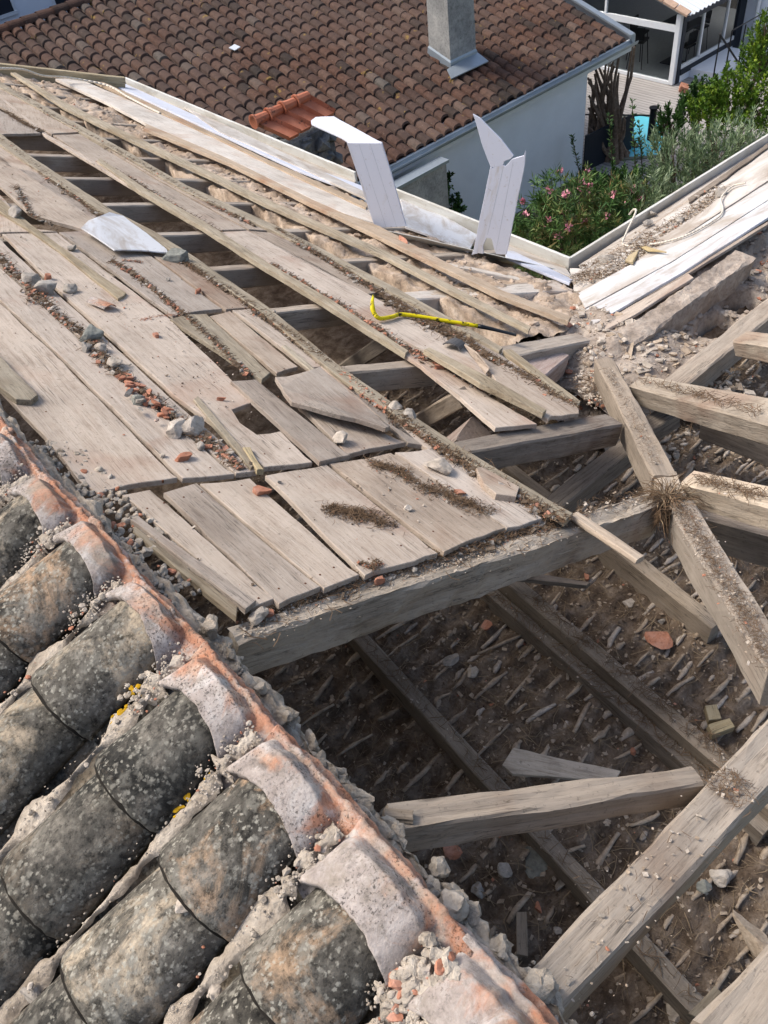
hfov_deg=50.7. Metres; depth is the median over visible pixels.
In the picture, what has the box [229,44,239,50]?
paper scrap
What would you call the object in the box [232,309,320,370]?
plank
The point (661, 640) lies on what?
tile piece
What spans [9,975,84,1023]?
canal tile
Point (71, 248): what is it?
stone
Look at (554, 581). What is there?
loose board
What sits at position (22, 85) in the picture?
rafter
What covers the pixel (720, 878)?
stone
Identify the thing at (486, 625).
tile piece
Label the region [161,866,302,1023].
channel tile
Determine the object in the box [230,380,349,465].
plank
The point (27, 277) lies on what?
stone
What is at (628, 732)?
plaster nibs
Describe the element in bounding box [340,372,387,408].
debris trail
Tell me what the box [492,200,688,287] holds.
stripped house
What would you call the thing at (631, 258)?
wood chip
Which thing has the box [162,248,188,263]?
stone
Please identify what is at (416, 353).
debris trail
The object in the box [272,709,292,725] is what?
mortar block
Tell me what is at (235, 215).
debris trail
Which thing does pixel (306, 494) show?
plank
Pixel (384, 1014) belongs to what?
mortar fillet
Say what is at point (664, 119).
dark shrub
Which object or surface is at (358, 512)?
needle pile
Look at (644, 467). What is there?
valley beam
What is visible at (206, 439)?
debris trail
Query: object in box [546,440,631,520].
brace
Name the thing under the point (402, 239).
tile chip
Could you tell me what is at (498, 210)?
bent soffit panel
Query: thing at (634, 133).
sapling
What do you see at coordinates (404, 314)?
crowbar
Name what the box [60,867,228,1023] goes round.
canal tile
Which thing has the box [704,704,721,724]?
wood block
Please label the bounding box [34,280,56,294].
stone
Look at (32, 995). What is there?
mortar lump
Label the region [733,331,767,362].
jack rafter
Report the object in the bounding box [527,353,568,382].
timber block
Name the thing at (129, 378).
tile shard
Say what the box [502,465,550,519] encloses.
ceiling joist
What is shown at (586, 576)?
tile piece
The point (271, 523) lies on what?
plank
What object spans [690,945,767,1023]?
heavy beam
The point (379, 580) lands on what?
tile chip
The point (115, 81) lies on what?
new beam
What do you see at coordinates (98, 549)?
closure tile
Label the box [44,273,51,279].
tile chip
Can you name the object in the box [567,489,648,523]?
needle litter
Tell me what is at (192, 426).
stone
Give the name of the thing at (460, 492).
tile chip
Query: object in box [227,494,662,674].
hewn beam
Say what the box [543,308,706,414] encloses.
rubble heap
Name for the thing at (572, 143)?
sapling
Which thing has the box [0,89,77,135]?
plank
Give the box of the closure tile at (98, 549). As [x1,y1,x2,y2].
[52,516,145,617]
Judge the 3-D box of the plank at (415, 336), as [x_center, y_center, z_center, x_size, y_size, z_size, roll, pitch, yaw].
[-0.170,-0.894,3.325,0.237,0.016,1.670,-18,42,-39]
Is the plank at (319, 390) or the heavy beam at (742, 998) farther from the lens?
the plank at (319, 390)
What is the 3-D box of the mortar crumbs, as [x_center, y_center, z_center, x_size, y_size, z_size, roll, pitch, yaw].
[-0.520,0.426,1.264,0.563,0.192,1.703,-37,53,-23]
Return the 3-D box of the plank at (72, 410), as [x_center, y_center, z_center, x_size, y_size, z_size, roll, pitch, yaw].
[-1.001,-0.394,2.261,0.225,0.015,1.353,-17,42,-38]
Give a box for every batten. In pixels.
[0,82,502,353]
[0,133,572,525]
[0,199,125,300]
[0,357,37,405]
[10,73,530,333]
[93,80,367,209]
[97,158,407,358]
[144,124,571,324]
[193,396,252,470]
[243,447,263,474]
[423,347,545,417]
[502,349,579,407]
[571,512,643,563]
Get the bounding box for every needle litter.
[235,526,567,647]
[360,635,705,1003]
[481,590,713,779]
[521,591,733,768]
[531,795,742,1016]
[551,501,594,535]
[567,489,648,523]
[569,231,664,285]
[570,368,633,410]
[579,196,713,268]
[598,367,662,463]
[629,184,731,249]
[635,376,764,417]
[667,503,767,671]
[683,471,767,504]
[700,758,764,820]
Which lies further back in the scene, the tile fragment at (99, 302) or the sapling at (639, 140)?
the sapling at (639, 140)
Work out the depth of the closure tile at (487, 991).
0.93 m
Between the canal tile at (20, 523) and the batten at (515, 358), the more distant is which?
the batten at (515, 358)
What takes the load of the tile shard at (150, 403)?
on the debris trail at (206, 439)
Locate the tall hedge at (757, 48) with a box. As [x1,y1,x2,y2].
[732,7,767,144]
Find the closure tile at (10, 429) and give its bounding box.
[0,416,16,435]
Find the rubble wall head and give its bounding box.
[0,73,580,403]
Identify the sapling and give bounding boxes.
[569,134,582,178]
[606,112,615,165]
[629,98,638,167]
[636,119,646,174]
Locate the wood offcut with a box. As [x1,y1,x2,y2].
[516,912,527,957]
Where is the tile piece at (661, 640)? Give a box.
[644,631,672,649]
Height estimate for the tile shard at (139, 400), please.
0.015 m
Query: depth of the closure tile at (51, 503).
1.56 m
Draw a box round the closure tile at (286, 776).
[226,724,362,898]
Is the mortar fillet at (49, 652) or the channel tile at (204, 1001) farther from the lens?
the mortar fillet at (49, 652)
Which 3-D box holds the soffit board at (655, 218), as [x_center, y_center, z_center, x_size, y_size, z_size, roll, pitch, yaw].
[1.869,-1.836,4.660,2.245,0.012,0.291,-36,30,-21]
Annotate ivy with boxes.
[447,170,466,212]
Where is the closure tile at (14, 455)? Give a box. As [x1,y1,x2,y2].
[0,426,40,504]
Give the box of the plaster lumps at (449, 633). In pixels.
[329,385,767,946]
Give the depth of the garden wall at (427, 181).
16.53 m
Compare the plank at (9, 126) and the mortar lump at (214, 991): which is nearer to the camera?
the mortar lump at (214, 991)
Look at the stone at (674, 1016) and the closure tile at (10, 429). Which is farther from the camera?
the stone at (674, 1016)
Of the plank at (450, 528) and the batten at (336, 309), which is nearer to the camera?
the plank at (450, 528)
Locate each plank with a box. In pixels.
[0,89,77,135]
[0,96,536,431]
[0,110,40,136]
[0,147,531,510]
[0,157,91,230]
[0,195,56,235]
[0,240,255,477]
[0,268,233,482]
[0,304,176,495]
[2,233,311,471]
[19,169,165,257]
[53,134,246,231]
[55,78,373,223]
[59,231,221,317]
[109,149,265,231]
[122,490,273,612]
[130,516,255,613]
[133,527,236,621]
[154,256,246,311]
[163,483,320,608]
[170,314,269,383]
[200,478,358,593]
[210,311,297,376]
[223,231,487,375]
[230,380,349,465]
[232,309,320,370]
[249,231,377,295]
[265,465,437,579]
[270,232,508,367]
[275,367,389,431]
[298,408,405,457]
[328,453,504,556]
[345,385,421,448]
[395,448,541,531]
[488,361,578,422]
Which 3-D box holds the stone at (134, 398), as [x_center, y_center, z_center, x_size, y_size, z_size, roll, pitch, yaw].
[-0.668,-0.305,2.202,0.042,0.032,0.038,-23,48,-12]
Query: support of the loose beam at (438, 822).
attached to the heavy beam at (720, 824)
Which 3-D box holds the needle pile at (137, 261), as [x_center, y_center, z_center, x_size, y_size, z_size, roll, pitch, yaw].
[-0.985,-0.986,3.176,0.081,0.032,0.027,-12,47,-2]
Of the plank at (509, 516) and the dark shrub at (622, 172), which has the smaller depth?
the plank at (509, 516)
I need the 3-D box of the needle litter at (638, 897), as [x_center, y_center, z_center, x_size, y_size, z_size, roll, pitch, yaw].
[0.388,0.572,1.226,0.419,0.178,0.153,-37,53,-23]
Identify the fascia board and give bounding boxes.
[125,77,357,194]
[396,188,570,279]
[570,134,767,274]
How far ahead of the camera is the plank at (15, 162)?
2.53 m
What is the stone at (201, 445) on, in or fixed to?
on the plank at (54, 336)
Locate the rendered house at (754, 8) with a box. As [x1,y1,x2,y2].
[739,0,767,50]
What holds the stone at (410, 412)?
on the batten at (168, 245)
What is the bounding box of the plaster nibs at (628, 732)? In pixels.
[404,361,767,938]
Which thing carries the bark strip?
on the soffit board at (655, 218)
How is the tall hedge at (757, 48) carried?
on the pool deck
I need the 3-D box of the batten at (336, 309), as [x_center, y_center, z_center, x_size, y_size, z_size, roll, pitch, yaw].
[-0.760,-1.254,3.676,0.166,0.020,2.750,-14,40,-35]
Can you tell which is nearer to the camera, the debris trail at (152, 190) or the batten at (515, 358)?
the batten at (515, 358)
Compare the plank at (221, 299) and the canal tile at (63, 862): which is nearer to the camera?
the canal tile at (63, 862)
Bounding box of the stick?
[281,345,313,370]
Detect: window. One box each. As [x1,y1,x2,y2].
[0,0,17,19]
[52,0,67,4]
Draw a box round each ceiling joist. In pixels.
[348,634,703,1023]
[479,590,767,845]
[499,582,767,835]
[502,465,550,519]
[572,508,718,643]
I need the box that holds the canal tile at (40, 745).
[0,688,87,828]
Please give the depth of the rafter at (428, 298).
3.87 m
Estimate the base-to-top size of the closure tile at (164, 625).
0.084 m
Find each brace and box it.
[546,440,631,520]
[646,411,679,439]
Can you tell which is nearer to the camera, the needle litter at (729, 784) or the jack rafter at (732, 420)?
the needle litter at (729, 784)
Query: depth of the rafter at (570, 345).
3.31 m
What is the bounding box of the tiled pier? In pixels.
[249,91,342,179]
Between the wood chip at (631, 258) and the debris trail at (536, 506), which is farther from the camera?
the wood chip at (631, 258)
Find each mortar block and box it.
[142,547,152,557]
[200,614,217,639]
[253,682,266,694]
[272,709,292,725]
[439,888,468,921]
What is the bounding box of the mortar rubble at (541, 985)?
[27,439,577,1023]
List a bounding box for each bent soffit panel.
[311,116,406,227]
[472,114,525,254]
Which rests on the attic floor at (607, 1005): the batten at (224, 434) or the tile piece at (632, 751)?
the tile piece at (632, 751)
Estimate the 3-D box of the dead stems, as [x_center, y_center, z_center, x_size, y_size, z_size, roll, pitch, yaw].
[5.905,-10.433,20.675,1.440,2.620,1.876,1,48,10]
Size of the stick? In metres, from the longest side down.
0.290 x 0.026 x 0.008 m
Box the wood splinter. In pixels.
[384,808,413,823]
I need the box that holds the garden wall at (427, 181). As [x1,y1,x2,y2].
[359,156,448,208]
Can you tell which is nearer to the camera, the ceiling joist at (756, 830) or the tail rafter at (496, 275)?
the ceiling joist at (756, 830)
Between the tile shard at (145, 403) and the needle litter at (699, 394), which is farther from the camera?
the needle litter at (699, 394)
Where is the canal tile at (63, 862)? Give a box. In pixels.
[0,774,155,941]
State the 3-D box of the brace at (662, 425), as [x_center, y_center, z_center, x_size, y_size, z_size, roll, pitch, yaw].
[1.017,-0.324,3.013,0.143,0.084,0.078,-31,50,-8]
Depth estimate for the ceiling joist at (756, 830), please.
2.49 m
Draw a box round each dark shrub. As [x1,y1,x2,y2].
[587,157,670,209]
[650,97,687,166]
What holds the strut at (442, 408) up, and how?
attached to the plank at (492, 414)
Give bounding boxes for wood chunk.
[476,467,518,501]
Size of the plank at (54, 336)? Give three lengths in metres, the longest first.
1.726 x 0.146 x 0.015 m
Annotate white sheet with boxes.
[81,212,167,252]
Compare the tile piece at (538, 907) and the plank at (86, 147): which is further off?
the plank at (86, 147)
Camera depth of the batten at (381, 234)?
4.17 m
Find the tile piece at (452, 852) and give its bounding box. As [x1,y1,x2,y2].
[443,845,462,859]
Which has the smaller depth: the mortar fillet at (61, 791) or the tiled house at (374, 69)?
the mortar fillet at (61, 791)
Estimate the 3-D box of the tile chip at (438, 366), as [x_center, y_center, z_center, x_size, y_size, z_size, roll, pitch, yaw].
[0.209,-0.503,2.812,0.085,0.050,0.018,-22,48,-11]
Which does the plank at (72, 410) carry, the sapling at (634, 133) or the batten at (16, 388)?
the batten at (16, 388)
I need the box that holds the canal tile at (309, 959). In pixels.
[239,888,384,1023]
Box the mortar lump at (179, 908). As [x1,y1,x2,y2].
[175,900,187,912]
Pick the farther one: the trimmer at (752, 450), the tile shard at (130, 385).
the trimmer at (752, 450)
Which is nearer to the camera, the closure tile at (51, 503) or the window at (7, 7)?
the closure tile at (51, 503)
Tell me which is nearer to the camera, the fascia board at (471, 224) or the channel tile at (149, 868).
the channel tile at (149, 868)
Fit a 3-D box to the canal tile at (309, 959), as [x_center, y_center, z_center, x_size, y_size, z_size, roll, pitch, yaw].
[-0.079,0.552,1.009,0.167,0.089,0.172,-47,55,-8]
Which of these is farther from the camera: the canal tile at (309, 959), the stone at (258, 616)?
the stone at (258, 616)
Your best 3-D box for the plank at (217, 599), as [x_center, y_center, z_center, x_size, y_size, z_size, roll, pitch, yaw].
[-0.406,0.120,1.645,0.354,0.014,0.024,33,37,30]
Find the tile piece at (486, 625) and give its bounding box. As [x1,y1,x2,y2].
[481,620,491,630]
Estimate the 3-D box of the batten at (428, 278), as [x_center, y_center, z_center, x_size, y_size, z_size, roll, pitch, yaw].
[-1.185,-2.123,4.902,0.616,0.020,5.497,-13,40,-34]
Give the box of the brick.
[678,82,688,92]
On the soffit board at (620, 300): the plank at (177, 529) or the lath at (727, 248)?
the lath at (727, 248)
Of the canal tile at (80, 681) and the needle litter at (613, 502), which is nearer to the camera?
the canal tile at (80, 681)
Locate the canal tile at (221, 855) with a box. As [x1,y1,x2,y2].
[158,778,296,941]
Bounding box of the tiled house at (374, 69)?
[0,0,638,220]
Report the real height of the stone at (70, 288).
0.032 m
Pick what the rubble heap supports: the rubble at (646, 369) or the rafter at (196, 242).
the rubble at (646, 369)
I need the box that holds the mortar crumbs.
[0,463,462,1023]
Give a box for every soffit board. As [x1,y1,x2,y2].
[100,87,354,182]
[119,84,362,190]
[184,107,365,199]
[400,199,476,252]
[505,251,572,284]
[508,245,570,276]
[570,153,767,292]
[579,144,767,268]
[579,183,767,308]
[587,201,767,324]
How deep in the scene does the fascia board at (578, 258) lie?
4.68 m
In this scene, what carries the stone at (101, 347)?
on the debris trail at (206, 439)
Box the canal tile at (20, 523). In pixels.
[0,496,41,588]
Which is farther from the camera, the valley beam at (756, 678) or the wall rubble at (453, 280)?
the wall rubble at (453, 280)
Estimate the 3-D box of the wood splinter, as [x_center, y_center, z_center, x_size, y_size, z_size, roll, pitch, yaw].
[0.023,0.474,1.265,0.048,0.012,0.021,6,32,2]
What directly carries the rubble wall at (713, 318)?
on the attic floor at (607, 1005)
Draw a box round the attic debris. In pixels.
[134,363,767,1023]
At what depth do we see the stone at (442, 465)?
2.17 m
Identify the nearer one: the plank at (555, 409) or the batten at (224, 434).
the batten at (224, 434)
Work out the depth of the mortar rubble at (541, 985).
1.30 m
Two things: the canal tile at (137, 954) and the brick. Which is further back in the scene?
the brick
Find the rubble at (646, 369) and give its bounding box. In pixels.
[536,304,760,461]
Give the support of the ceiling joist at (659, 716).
on the attic floor at (607, 1005)
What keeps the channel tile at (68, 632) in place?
on the ridge wall at (272, 699)
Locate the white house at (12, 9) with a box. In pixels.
[0,0,89,27]
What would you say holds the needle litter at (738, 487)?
on the jack rafter at (753, 513)
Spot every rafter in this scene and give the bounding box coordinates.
[0,106,119,114]
[0,177,351,195]
[0,226,410,260]
[3,83,74,92]
[3,250,512,306]
[6,135,264,157]
[8,202,400,224]
[22,93,103,105]
[22,120,142,127]
[27,153,306,176]
[32,280,571,359]
[341,360,434,390]
[404,282,573,310]
[449,263,519,280]
[453,414,622,468]
[500,333,589,360]
[630,376,767,445]
[681,471,767,529]
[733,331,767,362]
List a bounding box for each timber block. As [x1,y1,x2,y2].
[447,417,490,441]
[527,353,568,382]
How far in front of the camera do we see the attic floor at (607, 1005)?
2.54 m
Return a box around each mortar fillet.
[0,474,29,508]
[0,521,71,590]
[0,581,123,713]
[0,653,186,860]
[0,729,261,1023]
[163,821,344,1023]
[367,945,442,1023]
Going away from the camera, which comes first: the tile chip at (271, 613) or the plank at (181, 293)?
the tile chip at (271, 613)
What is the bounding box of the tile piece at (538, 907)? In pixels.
[535,901,541,913]
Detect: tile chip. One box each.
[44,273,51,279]
[152,332,158,337]
[174,451,191,461]
[216,397,225,400]
[252,485,271,495]
[267,608,273,616]
[374,575,384,585]
[399,235,407,243]
[434,364,443,368]
[454,489,465,494]
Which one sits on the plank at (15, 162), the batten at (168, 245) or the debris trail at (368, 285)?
the batten at (168, 245)
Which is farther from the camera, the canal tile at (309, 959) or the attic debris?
the attic debris
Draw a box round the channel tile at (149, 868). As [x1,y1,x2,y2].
[20,787,223,1012]
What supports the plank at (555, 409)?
on the plank at (490, 364)
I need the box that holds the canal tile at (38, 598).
[0,542,94,663]
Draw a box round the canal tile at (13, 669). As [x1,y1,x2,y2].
[0,643,28,701]
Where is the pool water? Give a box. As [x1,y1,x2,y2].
[628,116,661,156]
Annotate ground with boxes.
[471,167,662,279]
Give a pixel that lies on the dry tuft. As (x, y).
(663, 510)
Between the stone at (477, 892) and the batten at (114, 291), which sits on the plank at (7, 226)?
the batten at (114, 291)
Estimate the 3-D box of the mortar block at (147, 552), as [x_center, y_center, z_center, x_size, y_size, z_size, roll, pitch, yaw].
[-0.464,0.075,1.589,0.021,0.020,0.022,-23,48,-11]
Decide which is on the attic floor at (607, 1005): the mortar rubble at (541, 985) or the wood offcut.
the wood offcut
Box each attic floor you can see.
[0,150,397,532]
[121,355,767,1023]
[697,306,767,461]
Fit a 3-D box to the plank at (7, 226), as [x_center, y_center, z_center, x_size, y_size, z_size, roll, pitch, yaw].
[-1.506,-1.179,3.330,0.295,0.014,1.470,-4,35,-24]
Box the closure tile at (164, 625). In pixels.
[104,575,210,694]
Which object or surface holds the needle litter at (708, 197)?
on the soffit board at (754, 175)
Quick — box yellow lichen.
[110,684,209,817]
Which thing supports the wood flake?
on the plank at (415, 336)
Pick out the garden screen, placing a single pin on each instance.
(594, 155)
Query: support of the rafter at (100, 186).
on the stripped house at (500, 263)
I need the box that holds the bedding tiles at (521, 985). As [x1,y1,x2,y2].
[3,419,558,1023]
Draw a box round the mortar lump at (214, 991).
[208,984,222,1000]
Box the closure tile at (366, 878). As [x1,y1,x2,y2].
[299,817,473,989]
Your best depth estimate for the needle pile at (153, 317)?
2.72 m
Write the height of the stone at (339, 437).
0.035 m
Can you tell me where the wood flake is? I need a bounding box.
[464,344,488,373]
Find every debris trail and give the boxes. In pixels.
[0,138,103,216]
[0,252,252,470]
[1,109,45,131]
[7,88,256,226]
[9,184,58,226]
[104,161,224,233]
[106,258,255,376]
[177,259,344,371]
[270,262,483,390]
[275,227,386,295]
[300,518,560,597]
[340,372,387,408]
[379,402,573,524]
[381,294,579,409]
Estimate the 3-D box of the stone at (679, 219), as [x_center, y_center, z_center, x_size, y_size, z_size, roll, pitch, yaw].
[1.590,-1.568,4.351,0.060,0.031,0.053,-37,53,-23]
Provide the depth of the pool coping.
21.14 m
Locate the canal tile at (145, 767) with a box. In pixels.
[94,691,216,834]
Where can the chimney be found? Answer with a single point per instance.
(451, 35)
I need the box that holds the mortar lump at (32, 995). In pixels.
[19,986,39,1002]
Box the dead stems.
[587,46,638,164]
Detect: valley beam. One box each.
[594,358,676,494]
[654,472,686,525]
[664,500,767,705]
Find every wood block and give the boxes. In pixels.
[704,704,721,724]
[706,718,734,738]
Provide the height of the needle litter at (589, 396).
0.020 m
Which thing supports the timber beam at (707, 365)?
attached to the rubble wall at (713, 318)
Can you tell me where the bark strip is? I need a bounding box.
[688,143,767,203]
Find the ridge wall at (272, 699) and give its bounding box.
[0,399,567,1023]
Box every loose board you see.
[502,748,620,779]
[517,575,589,588]
[687,986,720,1018]
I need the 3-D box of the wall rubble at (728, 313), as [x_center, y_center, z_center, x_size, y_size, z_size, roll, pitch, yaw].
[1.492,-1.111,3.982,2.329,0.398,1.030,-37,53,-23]
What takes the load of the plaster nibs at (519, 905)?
on the attic floor at (607, 1005)
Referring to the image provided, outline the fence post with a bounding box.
[585,105,657,140]
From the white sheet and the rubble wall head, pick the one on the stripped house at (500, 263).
the rubble wall head
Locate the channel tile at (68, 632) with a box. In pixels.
[0,610,96,705]
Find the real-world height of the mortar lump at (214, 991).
0.011 m
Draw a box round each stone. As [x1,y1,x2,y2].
[8,205,21,217]
[21,272,40,285]
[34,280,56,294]
[63,283,77,293]
[67,245,75,250]
[79,324,103,342]
[81,342,92,352]
[94,343,106,351]
[107,357,122,367]
[131,394,145,405]
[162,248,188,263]
[166,418,185,438]
[181,415,204,435]
[197,441,204,450]
[248,606,268,625]
[332,430,347,443]
[388,400,401,409]
[403,408,415,418]
[403,505,411,511]
[424,458,451,474]
[442,653,458,665]
[467,666,478,677]
[471,881,484,898]
[497,862,512,877]
[524,846,547,878]
[553,926,561,934]
[555,880,564,890]
[597,254,615,262]
[623,598,634,607]
[643,219,652,226]
[666,1003,679,1023]
[675,217,684,223]
[696,879,711,893]
[709,869,731,887]
[715,188,725,196]
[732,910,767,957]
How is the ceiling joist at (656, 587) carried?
on the attic floor at (607, 1005)
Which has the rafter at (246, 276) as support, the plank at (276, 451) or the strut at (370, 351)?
the plank at (276, 451)
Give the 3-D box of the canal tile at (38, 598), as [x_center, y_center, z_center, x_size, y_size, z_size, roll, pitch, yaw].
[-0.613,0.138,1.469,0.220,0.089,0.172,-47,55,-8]
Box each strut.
[338,340,387,365]
[393,386,466,439]
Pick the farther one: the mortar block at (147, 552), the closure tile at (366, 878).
the mortar block at (147, 552)
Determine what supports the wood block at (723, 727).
on the attic floor at (607, 1005)
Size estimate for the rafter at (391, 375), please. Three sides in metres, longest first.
0.424 x 0.088 x 0.063 m
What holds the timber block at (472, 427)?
on the attic floor at (607, 1005)
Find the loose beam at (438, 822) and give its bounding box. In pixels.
[382,766,703,851]
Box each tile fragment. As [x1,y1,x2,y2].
[86,297,116,309]
[443,338,465,349]
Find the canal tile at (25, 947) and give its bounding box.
[0,876,62,1006]
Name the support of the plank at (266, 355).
on the rafter at (306, 317)
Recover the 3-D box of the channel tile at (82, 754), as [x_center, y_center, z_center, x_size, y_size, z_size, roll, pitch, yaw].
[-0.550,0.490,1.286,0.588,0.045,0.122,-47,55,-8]
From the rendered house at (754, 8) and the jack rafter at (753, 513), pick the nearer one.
the jack rafter at (753, 513)
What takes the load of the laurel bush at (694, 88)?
on the pool deck
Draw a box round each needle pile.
[122,259,143,262]
[134,312,179,320]
[317,500,399,534]
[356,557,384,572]
[365,454,500,517]
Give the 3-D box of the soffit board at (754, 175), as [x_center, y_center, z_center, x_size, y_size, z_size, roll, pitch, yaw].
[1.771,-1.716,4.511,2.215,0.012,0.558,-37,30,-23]
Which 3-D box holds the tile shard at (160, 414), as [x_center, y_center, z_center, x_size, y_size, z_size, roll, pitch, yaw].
[-0.591,-0.260,2.163,0.032,0.014,0.016,-4,47,6]
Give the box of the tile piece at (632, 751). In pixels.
[630,747,635,755]
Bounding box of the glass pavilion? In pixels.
[582,0,746,84]
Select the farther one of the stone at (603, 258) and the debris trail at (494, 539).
the stone at (603, 258)
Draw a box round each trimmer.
[699,425,767,466]
[699,509,767,567]
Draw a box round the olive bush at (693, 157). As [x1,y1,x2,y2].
[622,103,767,214]
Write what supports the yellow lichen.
attached to the canal tile at (145, 767)
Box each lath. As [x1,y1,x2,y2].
[605,274,693,329]
[636,222,767,302]
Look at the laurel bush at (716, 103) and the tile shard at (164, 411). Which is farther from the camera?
the laurel bush at (716, 103)
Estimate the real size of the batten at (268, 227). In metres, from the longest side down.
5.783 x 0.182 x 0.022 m
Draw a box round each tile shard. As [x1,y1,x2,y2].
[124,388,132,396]
[125,383,134,387]
[126,376,134,380]
[134,382,145,387]
[135,398,143,402]
[143,396,150,405]
[148,399,160,404]
[151,399,160,406]
[157,412,168,416]
[161,408,167,415]
[163,406,174,410]
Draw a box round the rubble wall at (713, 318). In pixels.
[519,221,767,450]
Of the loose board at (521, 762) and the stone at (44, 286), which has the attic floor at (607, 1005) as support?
the loose board at (521, 762)
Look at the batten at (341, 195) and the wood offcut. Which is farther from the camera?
the batten at (341, 195)
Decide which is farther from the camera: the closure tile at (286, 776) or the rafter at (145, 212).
the rafter at (145, 212)
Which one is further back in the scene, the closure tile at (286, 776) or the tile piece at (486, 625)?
the tile piece at (486, 625)
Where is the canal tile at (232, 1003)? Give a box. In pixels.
[188,974,268,1023]
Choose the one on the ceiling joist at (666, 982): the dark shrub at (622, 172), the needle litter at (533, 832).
the needle litter at (533, 832)
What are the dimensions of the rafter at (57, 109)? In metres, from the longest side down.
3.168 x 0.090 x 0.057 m
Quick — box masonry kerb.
[616,250,755,352]
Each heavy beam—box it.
[533,719,767,1021]
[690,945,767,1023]
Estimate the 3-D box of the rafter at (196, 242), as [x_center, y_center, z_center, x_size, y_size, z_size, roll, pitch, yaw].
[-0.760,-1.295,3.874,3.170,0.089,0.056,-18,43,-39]
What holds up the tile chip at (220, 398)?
on the plank at (276, 451)
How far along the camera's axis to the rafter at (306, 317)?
3.17 m
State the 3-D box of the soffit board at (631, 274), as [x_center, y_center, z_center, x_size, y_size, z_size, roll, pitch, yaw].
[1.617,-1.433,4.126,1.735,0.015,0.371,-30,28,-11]
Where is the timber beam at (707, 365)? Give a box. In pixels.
[665,298,767,386]
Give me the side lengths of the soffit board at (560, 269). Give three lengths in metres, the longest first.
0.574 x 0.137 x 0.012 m
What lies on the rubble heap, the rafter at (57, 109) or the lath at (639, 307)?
the lath at (639, 307)
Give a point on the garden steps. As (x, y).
(712, 65)
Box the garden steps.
[689,13,761,82]
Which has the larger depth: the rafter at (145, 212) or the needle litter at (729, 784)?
the rafter at (145, 212)
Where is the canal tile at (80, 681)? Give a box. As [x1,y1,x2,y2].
[31,601,155,740]
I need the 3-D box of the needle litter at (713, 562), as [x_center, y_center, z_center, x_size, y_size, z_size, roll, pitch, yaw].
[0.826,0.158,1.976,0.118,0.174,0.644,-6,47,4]
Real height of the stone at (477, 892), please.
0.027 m
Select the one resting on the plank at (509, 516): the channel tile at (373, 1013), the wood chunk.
the wood chunk
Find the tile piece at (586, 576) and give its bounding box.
[584,573,588,580]
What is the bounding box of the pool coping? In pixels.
[610,114,663,161]
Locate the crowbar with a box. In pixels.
[370,294,515,335]
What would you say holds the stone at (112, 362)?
on the debris trail at (206, 439)
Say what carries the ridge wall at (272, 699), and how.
on the attic floor at (607, 1005)
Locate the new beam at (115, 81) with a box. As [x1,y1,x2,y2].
[0,63,124,88]
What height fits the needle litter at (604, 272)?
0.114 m
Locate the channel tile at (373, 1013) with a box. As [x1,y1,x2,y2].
[361,1003,379,1023]
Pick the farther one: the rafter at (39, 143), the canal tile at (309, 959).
the rafter at (39, 143)
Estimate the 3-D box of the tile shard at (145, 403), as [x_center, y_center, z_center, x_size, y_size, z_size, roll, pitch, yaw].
[-0.640,-0.301,2.201,0.016,0.009,0.035,23,55,27]
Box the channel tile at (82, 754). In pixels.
[0,670,168,867]
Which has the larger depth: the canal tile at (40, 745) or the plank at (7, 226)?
the plank at (7, 226)
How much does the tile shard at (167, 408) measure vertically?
0.016 m
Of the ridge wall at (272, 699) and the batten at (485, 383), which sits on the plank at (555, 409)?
the batten at (485, 383)
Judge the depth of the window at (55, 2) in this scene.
23.08 m
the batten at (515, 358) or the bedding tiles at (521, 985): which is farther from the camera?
the batten at (515, 358)
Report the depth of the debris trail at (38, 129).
4.96 m
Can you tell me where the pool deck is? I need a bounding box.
[582,54,767,190]
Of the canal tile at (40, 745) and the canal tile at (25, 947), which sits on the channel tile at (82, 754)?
the canal tile at (25, 947)
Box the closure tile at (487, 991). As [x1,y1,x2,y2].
[405,933,548,1023]
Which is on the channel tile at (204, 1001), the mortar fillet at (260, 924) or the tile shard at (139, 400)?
the mortar fillet at (260, 924)
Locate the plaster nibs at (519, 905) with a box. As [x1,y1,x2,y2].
[151,359,767,1023]
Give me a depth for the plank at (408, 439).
2.34 m
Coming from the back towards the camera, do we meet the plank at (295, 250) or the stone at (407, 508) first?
the plank at (295, 250)
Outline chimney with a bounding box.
[426,0,488,78]
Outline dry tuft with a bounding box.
[622,471,711,543]
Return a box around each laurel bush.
[671,73,712,146]
[684,55,767,167]
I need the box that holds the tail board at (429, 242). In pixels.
[389,231,554,268]
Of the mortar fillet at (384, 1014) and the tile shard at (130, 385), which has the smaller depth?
the mortar fillet at (384, 1014)
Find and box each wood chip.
[625,250,639,264]
[641,246,666,252]
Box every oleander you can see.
[511,161,644,279]
[595,168,651,222]
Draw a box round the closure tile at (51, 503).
[7,472,92,554]
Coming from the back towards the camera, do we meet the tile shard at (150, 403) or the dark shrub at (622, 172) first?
the dark shrub at (622, 172)
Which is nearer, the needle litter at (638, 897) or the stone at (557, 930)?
the needle litter at (638, 897)
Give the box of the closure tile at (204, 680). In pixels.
[158,641,274,789]
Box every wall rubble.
[0,73,577,329]
[516,220,767,416]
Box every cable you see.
[0,67,160,113]
[622,182,745,246]
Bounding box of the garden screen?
[583,113,634,170]

